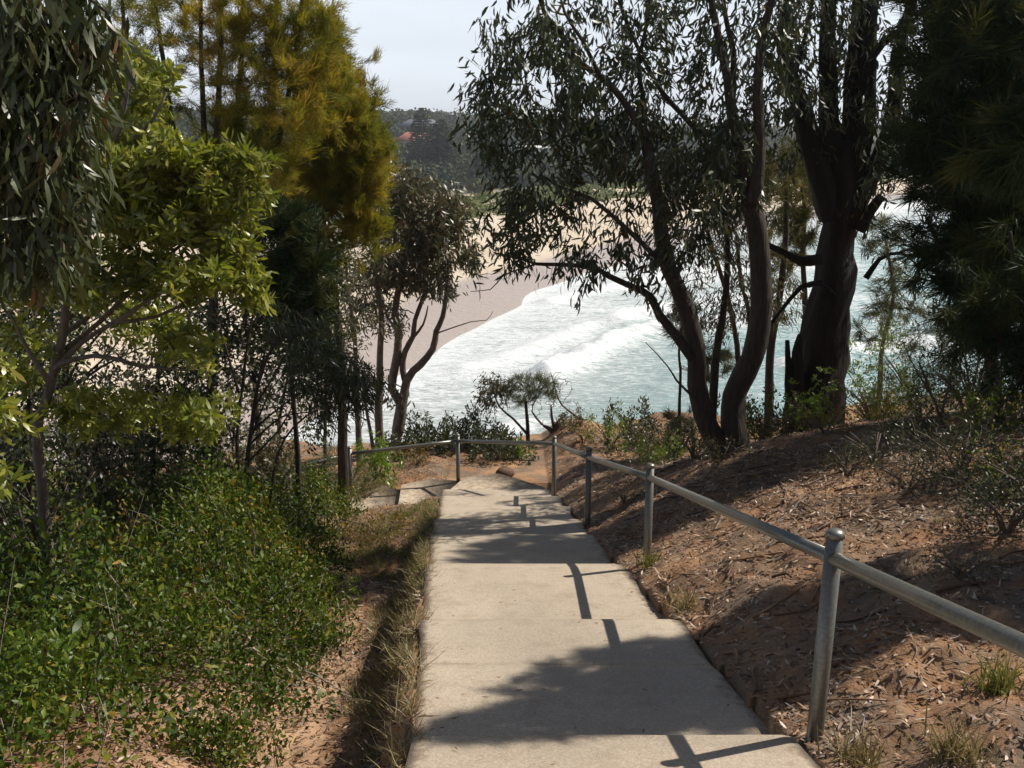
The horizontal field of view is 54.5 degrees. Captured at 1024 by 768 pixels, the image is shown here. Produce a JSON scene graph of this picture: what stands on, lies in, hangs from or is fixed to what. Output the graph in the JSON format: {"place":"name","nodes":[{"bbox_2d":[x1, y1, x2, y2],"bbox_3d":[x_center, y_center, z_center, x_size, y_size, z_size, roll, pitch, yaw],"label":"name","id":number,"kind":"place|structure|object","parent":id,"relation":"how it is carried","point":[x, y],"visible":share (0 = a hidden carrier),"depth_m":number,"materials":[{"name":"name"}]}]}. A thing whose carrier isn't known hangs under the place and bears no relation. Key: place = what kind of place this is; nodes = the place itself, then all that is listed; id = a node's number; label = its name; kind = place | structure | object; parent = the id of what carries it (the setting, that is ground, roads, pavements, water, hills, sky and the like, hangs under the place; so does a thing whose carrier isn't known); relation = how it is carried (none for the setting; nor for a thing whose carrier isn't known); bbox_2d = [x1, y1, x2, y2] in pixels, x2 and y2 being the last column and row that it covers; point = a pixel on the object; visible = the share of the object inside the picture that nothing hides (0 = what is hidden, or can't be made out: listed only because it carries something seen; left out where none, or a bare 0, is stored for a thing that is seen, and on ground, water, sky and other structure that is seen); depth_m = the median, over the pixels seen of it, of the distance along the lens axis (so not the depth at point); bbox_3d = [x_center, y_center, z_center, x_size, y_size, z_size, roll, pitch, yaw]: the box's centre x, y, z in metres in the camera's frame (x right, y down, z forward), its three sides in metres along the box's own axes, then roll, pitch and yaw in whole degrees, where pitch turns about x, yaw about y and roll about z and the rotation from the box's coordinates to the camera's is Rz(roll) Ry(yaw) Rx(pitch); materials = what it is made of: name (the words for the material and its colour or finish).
{"place":"outdoors","nodes":[
{"label":"outdoors","id":0,"kind":"place"},
{"bbox_2d":[0,123,926,484],"bbox_3d":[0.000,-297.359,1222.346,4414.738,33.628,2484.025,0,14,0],"label":"beach","id":1,"kind":"structure","parent":0,"point":[502,297],"depth_m":122.21,"materials":[{"name":"beige sand"}]},
{"bbox_2d":[404,108,433,163],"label":"norfolk pine","id":2,"kind":"object","parent":1,"relation":"on","point":[415,153],"visible":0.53,"depth_m":338.20,"materials":[{"name":"green plant"}]},
{"bbox_2d":[417,118,461,171],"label":"norfolk pine","id":3,"kind":"object","parent":1,"relation":"on","point":[437,148],"visible":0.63,"depth_m":314.51,"materials":[{"name":"green plant"}]},
{"bbox_2d":[1,170,906,244],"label":"dune grass","id":4,"kind":"structure","parent":1,"relation":"on","point":[478,198],"depth_m":278.59,"materials":[{"name":"green plant"}]},
{"bbox_2d":[78,104,907,192],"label":"wooded hillside","id":5,"kind":"structure","parent":1,"relation":"on","point":[449,172],"depth_m":401.85,"materials":[{"name":"green plant"}]},
{"bbox_2d":[30,0,961,125],"label":"sky","id":6,"kind":"structure","parent":0,"point":[423,42],"materials":[{"name":"white"}]},
{"bbox_2d":[0,394,1023,767],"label":"ground","id":7,"kind":"structure","parent":0,"point":[538,474],"depth_m":6.89,"materials":[{"name":"orange soil"}]},
{"bbox_2d":[0,347,49,503],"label":"banksia sapling","id":8,"kind":"object","parent":7,"relation":"on","point":[9,403],"visible":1,"depth_m":4.78,"materials":[{"name":"green plant"}]},
{"bbox_2d":[0,596,119,750],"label":"shrub","id":9,"kind":"object","parent":7,"relation":"on","point":[9,678],"visible":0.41,"depth_m":5.99,"materials":[{"name":"green plant"}]},
{"bbox_2d":[0,232,128,571],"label":"understorey tree","id":10,"kind":"object","parent":7,"relation":"on","point":[56,313],"visible":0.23,"depth_m":9.74,"materials":[{"name":"green plant"}]},
{"bbox_2d":[0,330,152,606],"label":"shrub","id":11,"kind":"object","parent":7,"relation":"on","point":[23,519],"visible":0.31,"depth_m":10.13,"materials":[{"name":"green plant"}]},
{"bbox_2d":[0,0,156,316],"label":"gum tree","id":12,"kind":"object","parent":7,"relation":"on","point":[48,210],"visible":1,"depth_m":4.01,"materials":[{"name":"green plant"}]},
{"bbox_2d":[0,494,158,663],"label":"shrub","id":13,"kind":"object","parent":7,"relation":"on","point":[46,551],"visible":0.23,"depth_m":8.11,"materials":[{"name":"green plant"}]},
{"bbox_2d":[0,305,162,579],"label":"shrub","id":14,"kind":"object","parent":7,"relation":"on","point":[80,461],"visible":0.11,"depth_m":11.70,"materials":[{"name":"green plant"}]},
{"bbox_2d":[0,309,182,542],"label":"shrub","id":15,"kind":"object","parent":7,"relation":"on","point":[93,376],"visible":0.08,"depth_m":13.16,"materials":[{"name":"green plant"}]},
{"bbox_2d":[0,242,186,548],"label":"understorey tree","id":16,"kind":"object","parent":7,"relation":"on","point":[110,444],"visible":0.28,"depth_m":11.42,"materials":[{"name":"green plant"}]},
{"bbox_2d":[0,528,186,667],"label":"shrub","id":17,"kind":"object","parent":7,"relation":"on","point":[93,551],"visible":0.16,"depth_m":7.87,"materials":[{"name":"green plant"}]},
{"bbox_2d":[0,395,189,558],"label":"shrub","id":18,"kind":"object","parent":7,"relation":"on","point":[114,497],"visible":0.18,"depth_m":12.15,"materials":[{"name":"green plant"}]},
{"bbox_2d":[26,499,189,613],"bbox_3d":[-3.832,1.662,9.784,1.512,1.273,1.346,-2,14,-9],"label":"shrub","id":19,"kind":"object","parent":7,"relation":"on","point":[120,506],"visible":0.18,"depth_m":9.73,"materials":[{"name":"green plant"}]},
{"bbox_2d":[23,310,198,533],"bbox_3d":[-6.305,0.646,16.056,2.762,4.108,2.822,0,14,0],"label":"shrub","id":20,"kind":"object","parent":7,"relation":"on","point":[116,350],"visible":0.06,"depth_m":15.87,"materials":[{"name":"green plant"}]},
{"bbox_2d":[0,35,287,624],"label":"banksia tree","id":21,"kind":"object","parent":7,"relation":"on","point":[159,171],"visible":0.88,"depth_m":7.65,"materials":[{"name":"green plant"}]},
{"bbox_2d":[57,569,240,689],"bbox_3d":[-2.624,1.832,7.236,1.236,0.862,1.222,0,14,0],"label":"shrub","id":22,"kind":"object","parent":7,"relation":"on","point":[150,633],"visible":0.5,"depth_m":7.21,"materials":[{"name":"green plant"}]},
{"bbox_2d":[61,249,245,524],"bbox_3d":[-4.601,0.388,13.054,2.607,4.793,1.977,7,15,25],"label":"understorey tree","id":23,"kind":"object","parent":7,"relation":"on","point":[191,379],"visible":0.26,"depth_m":12.86,"materials":[{"name":"green plant"}]},
{"bbox_2d":[77,466,243,584],"bbox_3d":[-3.889,1.612,11.249,1.809,1.489,1.907,0,14,0],"label":"shrub","id":24,"kind":"object","parent":7,"relation":"on","point":[128,502],"visible":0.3,"depth_m":11.17,"materials":[{"name":"green plant"}]},
{"bbox_2d":[0,442,373,767],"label":"leafy ground cover","id":25,"kind":"object","parent":7,"relation":"on","point":[270,531],"visible":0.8,"depth_m":7.43,"materials":[{"name":"green plant"}]},
{"bbox_2d":[116,445,275,576],"bbox_3d":[-3.835,1.521,12.268,1.918,1.754,1.845,0,14,0],"label":"shrub","id":26,"kind":"object","parent":7,"relation":"on","point":[161,481],"visible":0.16,"depth_m":12.13,"materials":[{"name":"green plant"}]},
{"bbox_2d":[64,0,362,492],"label":"sheoak tree","id":27,"kind":"object","parent":7,"relation":"on","point":[299,68],"visible":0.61,"depth_m":13.00,"materials":[{"name":"green plant"}]},
{"bbox_2d":[157,529,304,603],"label":"shrub","id":28,"kind":"object","parent":7,"relation":"on","point":[216,567],"visible":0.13,"depth_m":9.82,"materials":[{"name":"green plant"}]},
{"bbox_2d":[170,693,299,767],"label":"shrub","id":29,"kind":"object","parent":7,"relation":"on","point":[234,737],"visible":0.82,"depth_m":6.01,"materials":[{"name":"green plant"}]},
{"bbox_2d":[152,194,350,511],"bbox_3d":[-3.936,-0.007,15.103,3.253,5.728,1.979,0,14,0],"label":"understorey tree","id":30,"kind":"object","parent":7,"relation":"on","point":[231,338],"visible":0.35,"depth_m":14.77,"materials":[{"name":"green plant"}]},
{"bbox_2d":[184,327,320,509],"bbox_3d":[-3.809,1.011,14.059,2.075,3.694,1.627,0,14,0],"label":"understorey tree","id":31,"kind":"object","parent":7,"relation":"on","point":[269,451],"visible":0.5,"depth_m":13.90,"materials":[{"name":"green plant"}]},
{"bbox_2d":[206,544,324,630],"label":"shrub","id":32,"kind":"object","parent":7,"relation":"on","point":[281,582],"visible":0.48,"depth_m":9.35,"materials":[{"name":"green plant"}]},
{"bbox_2d":[235,178,360,544],"bbox_3d":[-2.756,0.034,12.984,1.711,5.436,1.602,0,14,0],"label":"sheoak tree","id":33,"kind":"object","parent":7,"relation":"on","point":[297,260],"visible":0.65,"depth_m":12.26,"materials":[{"name":"green plant"}]},
{"bbox_2d":[228,238,372,483],"bbox_3d":[-3.394,0.222,16.020,2.320,5.476,1.897,-4,15,-16],"label":"understorey tree","id":34,"kind":"object","parent":7,"relation":"on","point":[286,391],"visible":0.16,"depth_m":15.90,"materials":[{"name":"green plant"}]},
{"bbox_2d":[217,288,402,561],"bbox_3d":[-2.308,0.754,11.816,1.903,3.818,1.395,-6,15,-24],"label":"wattle tree","id":35,"kind":"object","parent":7,"relation":"on","point":[352,384],"visible":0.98,"depth_m":11.51,"materials":[{"name":"green plant"}]},
{"bbox_2d":[259,598,364,673],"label":"shrub","id":36,"kind":"object","parent":7,"relation":"on","point":[318,622],"visible":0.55,"depth_m":8.78,"materials":[{"name":"green plant"}]},
{"bbox_2d":[292,560,366,614],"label":"shrub","id":37,"kind":"object","parent":7,"relation":"on","point":[335,592],"visible":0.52,"depth_m":10.83,"materials":[{"name":"green plant"}]},
{"bbox_2d":[281,435,380,515],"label":"shrub","id":38,"kind":"object","parent":7,"relation":"on","point":[330,457],"visible":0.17,"depth_m":17.84,"materials":[{"name":"green plant"}]},
{"bbox_2d":[296,244,370,500],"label":"understorey tree","id":39,"kind":"object","parent":7,"relation":"on","point":[350,287],"visible":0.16,"depth_m":17.76,"materials":[{"name":"green plant"}]},
{"bbox_2d":[271,13,404,516],"bbox_3d":[-2.974,-1.540,16.666,2.582,8.976,2.488,0,14,0],"label":"sheoak tree","id":40,"kind":"object","parent":7,"relation":"on","point":[359,168],"visible":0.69,"depth_m":15.75,"materials":[{"name":"green plant"}]},
{"bbox_2d":[322,231,388,467],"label":"gum tree","id":41,"kind":"object","parent":7,"relation":"on","point":[358,431],"visible":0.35,"depth_m":19.80,"materials":[{"name":"green plant"}]},
{"bbox_2d":[339,191,413,457],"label":"gum tree","id":42,"kind":"object","parent":7,"relation":"on","point":[378,271],"visible":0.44,"depth_m":20.71,"materials":[{"name":"green plant"}]},
{"bbox_2d":[332,499,423,549],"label":"shrub","id":43,"kind":"object","parent":7,"relation":"on","point":[399,518],"visible":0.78,"depth_m":14.46,"materials":[{"name":"green plant"}]},
{"bbox_2d":[352,426,404,488],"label":"shrub","id":44,"kind":"object","parent":7,"relation":"on","point":[384,464],"visible":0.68,"depth_m":19.34,"materials":[{"name":"green plant"}]},
{"bbox_2d":[319,506,447,767],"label":"dry grass","id":45,"kind":"structure","parent":7,"relation":"on","point":[404,650],"depth_m":7.14,"materials":[{"name":"beige plant"}]},
{"bbox_2d":[326,493,443,742],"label":"green grass","id":46,"kind":"structure","parent":7,"relation":"on","point":[381,546],"depth_m":13.42,"materials":[{"name":"plant"}]},
{"bbox_2d":[382,427,444,461],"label":"shrub","id":47,"kind":"object","parent":7,"relation":"on","point":[406,438],"visible":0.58,"depth_m":21.37,"materials":[{"name":"green plant"}]},
{"bbox_2d":[401,409,446,453],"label":"shrub","id":48,"kind":"object","parent":7,"relation":"on","point":[430,427],"visible":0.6,"depth_m":21.79,"materials":[{"name":"green plant"}]},
{"bbox_2d":[357,153,491,446],"bbox_3d":[-1.993,-1.525,21.684,2.863,6.954,2.671,11,18,37],"label":"gum tree","id":49,"kind":"object","parent":7,"relation":"on","point":[433,228],"visible":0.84,"depth_m":21.02,"materials":[{"name":"green plant"}]},
{"bbox_2d":[416,418,484,457],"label":"shrub","id":50,"kind":"object","parent":7,"relation":"on","point":[452,429],"visible":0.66,"depth_m":21.80,"materials":[{"name":"green plant"}]},
{"bbox_2d":[441,402,498,450],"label":"shrub","id":51,"kind":"object","parent":7,"relation":"on","point":[465,422],"visible":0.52,"depth_m":22.46,"materials":[{"name":"green plant"}]},
{"bbox_2d":[466,423,540,467],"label":"shrub","id":52,"kind":"object","parent":7,"relation":"on","point":[503,434],"visible":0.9,"depth_m":21.01,"materials":[{"name":"green plant"}]},
{"bbox_2d":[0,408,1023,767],"bbox_3d":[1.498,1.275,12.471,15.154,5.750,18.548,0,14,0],"label":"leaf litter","id":53,"kind":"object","parent":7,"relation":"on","point":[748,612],"visible":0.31,"depth_m":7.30,"materials":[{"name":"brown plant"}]},
{"bbox_2d":[3,406,1023,767],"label":"fallen twigs","id":54,"kind":"object","parent":7,"relation":"on","point":[707,566],"depth_m":8.28,"materials":[{"name":"brown wood"}]},
{"bbox_2d":[470,366,563,440],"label":"windswept sapling","id":55,"kind":"object","parent":7,"relation":"on","point":[502,386],"visible":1,"depth_m":22.59,"materials":[{"name":"green plant"}]},
{"bbox_2d":[583,397,647,453],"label":"shrub","id":56,"kind":"object","parent":7,"relation":"on","point":[606,431],"visible":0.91,"depth_m":20.82,"materials":[{"name":"green plant"}]},
{"bbox_2d":[447,0,828,459],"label":"gum tree","id":57,"kind":"object","parent":7,"relation":"on","point":[745,180],"visible":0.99,"depth_m":12.43,"materials":[{"name":"green plant"}]},
{"bbox_2d":[600,395,675,453],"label":"shrub","id":58,"kind":"object","parent":7,"relation":"on","point":[644,413],"visible":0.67,"depth_m":21.20,"materials":[{"name":"green plant"}]},
{"bbox_2d":[284,434,1023,741],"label":"handrail","id":59,"kind":"object","parent":7,"relation":"on","point":[833,558],"visible":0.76,"depth_m":4.55,"materials":[{"name":"metal"}]},
{"bbox_2d":[657,402,700,453],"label":"shrub","id":60,"kind":"object","parent":7,"relation":"on","point":[669,416],"visible":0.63,"depth_m":19.24,"materials":[{"name":"green plant"}]},
{"bbox_2d":[661,419,708,463],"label":"shrub","id":61,"kind":"object","parent":7,"relation":"on","point":[692,455],"visible":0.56,"depth_m":14.87,"materials":[{"name":"green plant"}]},
{"bbox_2d":[638,167,740,362],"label":"slender tree","id":62,"kind":"object","parent":7,"relation":"on","point":[735,334],"visible":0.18,"depth_m":18.15,"materials":[{"name":"green plant"}]},
{"bbox_2d":[657,293,735,434],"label":"slender tree","id":63,"kind":"object","parent":7,"relation":"on","point":[726,357],"visible":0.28,"depth_m":19.29,"materials":[{"name":"green plant"}]},
{"bbox_2d":[664,187,749,452],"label":"slender tree","id":64,"kind":"object","parent":7,"relation":"on","point":[715,361],"visible":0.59,"depth_m":14.54,"materials":[{"name":"green plant"}]},
{"bbox_2d":[692,430,761,467],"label":"shrub","id":65,"kind":"object","parent":7,"relation":"on","point":[719,458],"visible":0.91,"depth_m":12.97,"materials":[{"name":"green plant"}]},
{"bbox_2d":[698,214,806,353],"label":"slender tree","id":66,"kind":"object","parent":7,"relation":"on","point":[747,280],"visible":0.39,"depth_m":16.10,"materials":[{"name":"green plant"}]},
{"bbox_2d":[746,382,796,442],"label":"shrub","id":67,"kind":"object","parent":7,"relation":"on","point":[751,418],"visible":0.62,"depth_m":14.94,"materials":[{"name":"green plant"}]},
{"bbox_2d":[743,133,811,437],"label":"slender tree","id":68,"kind":"object","parent":7,"relation":"on","point":[770,351],"visible":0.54,"depth_m":16.89,"materials":[{"name":"green plant"}]},
{"bbox_2d":[745,136,822,315],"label":"slender tree","id":69,"kind":"object","parent":7,"relation":"on","point":[808,239],"visible":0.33,"depth_m":19.06,"materials":[{"name":"green plant"}]},
{"bbox_2d":[563,409,1016,767],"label":"dry grass","id":70,"kind":"structure","parent":7,"relation":"on","point":[907,563],"depth_m":7.31,"materials":[{"name":"plant"}]},
{"bbox_2d":[747,399,839,440],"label":"shrub","id":71,"kind":"object","parent":7,"relation":"on","point":[786,430],"visible":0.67,"depth_m":14.43,"materials":[{"name":"green plant"}]},
{"bbox_2d":[567,407,1023,752],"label":"fallen sticks","id":72,"kind":"object","parent":7,"relation":"on","point":[829,523],"visible":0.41,"depth_m":8.61,"materials":[{"name":"brown wood"}]},
{"bbox_2d":[779,367,853,431],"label":"shrub","id":73,"kind":"object","parent":7,"relation":"on","point":[813,402],"visible":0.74,"depth_m":14.48,"materials":[{"name":"green plant"}]},
{"bbox_2d":[792,402,864,444],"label":"shrub","id":74,"kind":"object","parent":7,"relation":"on","point":[820,426],"visible":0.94,"depth_m":12.68,"materials":[{"name":"green plant"}]},
{"bbox_2d":[738,0,930,434],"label":"old gum tree","id":75,"kind":"object","parent":7,"relation":"on","point":[841,169],"visible":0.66,"depth_m":14.64,"materials":[{"name":"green plant"}]},
{"bbox_2d":[807,434,876,479],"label":"shrub","id":76,"kind":"object","parent":7,"relation":"on","point":[854,468],"visible":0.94,"depth_m":9.88,"materials":[{"name":"green plant"}]},
{"bbox_2d":[817,718,894,767],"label":"grass tuft","id":77,"kind":"object","parent":7,"relation":"on","point":[859,757],"visible":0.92,"depth_m":4.43,"materials":[{"name":"green plant"}]},
{"bbox_2d":[828,376,911,422],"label":"shrub","id":78,"kind":"object","parent":7,"relation":"on","point":[869,411],"visible":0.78,"depth_m":14.29,"materials":[{"name":"green plant"}]},
{"bbox_2d":[833,413,917,470],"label":"shrub","id":79,"kind":"object","parent":7,"relation":"on","point":[865,448],"visible":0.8,"depth_m":10.07,"materials":[{"name":"green plant"}]},
{"bbox_2d":[850,211,931,400],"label":"slender tree","id":80,"kind":"object","parent":7,"relation":"on","point":[887,304],"visible":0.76,"depth_m":18.48,"materials":[{"name":"green plant"}]},
{"bbox_2d":[845,317,955,421],"bbox_3d":[6.151,-0.021,16.206,2.017,2.106,2.110,0,14,0],"label":"shrub","id":81,"kind":"object","parent":7,"relation":"on","point":[859,381],"visible":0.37,"depth_m":16.06,"materials":[{"name":"green plant"}]},
{"bbox_2d":[863,445,951,499],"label":"shrub","id":82,"kind":"object","parent":7,"relation":"on","point":[899,479],"visible":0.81,"depth_m":8.68,"materials":[{"name":"green plant"}]},
{"bbox_2d":[871,403,960,438],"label":"shrub","id":83,"kind":"object","parent":7,"relation":"on","point":[922,420],"visible":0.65,"depth_m":11.65,"materials":[{"name":"green plant"}]},
{"bbox_2d":[859,295,983,419],"bbox_3d":[6.714,-0.272,15.927,2.030,2.434,2.087,0,14,0],"label":"shrub","id":84,"kind":"object","parent":7,"relation":"on","point":[896,383],"visible":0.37,"depth_m":15.88,"materials":[{"name":"green plant"}]},
{"bbox_2d":[881,306,972,430],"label":"crooked sapling","id":85,"kind":"object","parent":7,"relation":"on","point":[924,376],"visible":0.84,"depth_m":11.89,"materials":[{"name":"green plant"}]},
{"bbox_2d":[880,412,985,465],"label":"shrub","id":86,"kind":"object","parent":7,"relation":"on","point":[928,451],"visible":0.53,"depth_m":9.68,"materials":[{"name":"green plant"}]},
{"bbox_2d":[859,0,1023,411],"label":"sheoak tree","id":87,"kind":"object","parent":7,"relation":"on","point":[975,48],"visible":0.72,"depth_m":11.62,"materials":[{"name":"green plant"}]},
{"bbox_2d":[896,691,1004,767],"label":"grass tuft","id":88,"kind":"object","parent":7,"relation":"on","point":[954,746],"visible":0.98,"depth_m":4.24,"materials":[{"name":"green plant"}]},
{"bbox_2d":[883,395,1023,482],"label":"shrub","id":89,"kind":"object","parent":7,"relation":"on","point":[966,447],"visible":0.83,"depth_m":9.02,"materials":[{"name":"green plant"}]},
{"bbox_2d":[898,344,1022,417],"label":"shrub","id":90,"kind":"object","parent":7,"relation":"on","point":[945,383],"visible":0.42,"depth_m":12.98,"materials":[{"name":"green plant"}]},
{"bbox_2d":[905,291,1021,409],"bbox_3d":[6.878,-0.663,14.489,1.944,2.365,2.150,0,14,0],"label":"shrub","id":91,"kind":"object","parent":7,"relation":"on","point":[919,381],"visible":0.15,"depth_m":14.65,"materials":[{"name":"green plant"}]},
{"bbox_2d":[906,441,1022,506],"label":"shrub","id":92,"kind":"object","parent":7,"relation":"on","point":[950,470],"visible":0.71,"depth_m":8.09,"materials":[{"name":"green plant"}]},
{"bbox_2d":[914,212,1023,428],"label":"sheoak tree","id":93,"kind":"object","parent":7,"relation":"on","point":[997,301],"visible":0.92,"depth_m":10.92,"materials":[{"name":"green plant"}]},
{"bbox_2d":[918,525,1023,590],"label":"shrub","id":94,"kind":"object","parent":7,"relation":"on","point":[959,573],"visible":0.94,"depth_m":6.04,"materials":[{"name":"green plant"}]},
{"bbox_2d":[930,0,1023,220],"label":"sheoak tree","id":95,"kind":"object","parent":7,"relation":"on","point":[1008,161],"visible":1,"depth_m":5.99,"materials":[{"name":"green plant"}]},
{"bbox_2d":[937,440,1023,539],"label":"shrub","id":96,"kind":"object","parent":7,"relation":"on","point":[1018,514],"visible":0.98,"depth_m":7.04,"materials":[{"name":"green plant"}]},
{"bbox_2d":[948,359,1023,440],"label":"shrub","id":97,"kind":"object","parent":7,"relation":"on","point":[1013,413],"visible":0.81,"depth_m":10.19,"materials":[{"name":"green plant"}]},
{"bbox_2d":[950,328,1023,429],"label":"shrub","id":98,"kind":"object","parent":7,"relation":"on","point":[1002,398],"visible":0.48,"depth_m":11.44,"materials":[{"name":"green plant"}]},
{"bbox_2d":[954,641,1023,706],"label":"grass tuft","id":99,"kind":"object","parent":7,"relation":"on","point":[999,683],"visible":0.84,"depth_m":4.72,"materials":[{"name":"green plant"}]},
{"bbox_2d":[964,415,1023,514],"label":"shrub","id":100,"kind":"object","parent":7,"relation":"on","point":[997,468],"visible":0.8,"depth_m":7.62,"materials":[{"name":"green plant"}]},
{"bbox_2d":[349,473,819,767],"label":"path","id":101,"kind":"structure","parent":0,"point":[569,574],"depth_m":6.22,"materials":[{"name":"concrete"}]},
{"bbox_2d":[286,198,1017,446],"bbox_3d":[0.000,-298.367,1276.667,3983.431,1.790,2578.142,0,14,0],"label":"sea","id":102,"kind":"structure","parent":0,"point":[597,351],"depth_m":93.36,"materials":[{"name":"liquid"}]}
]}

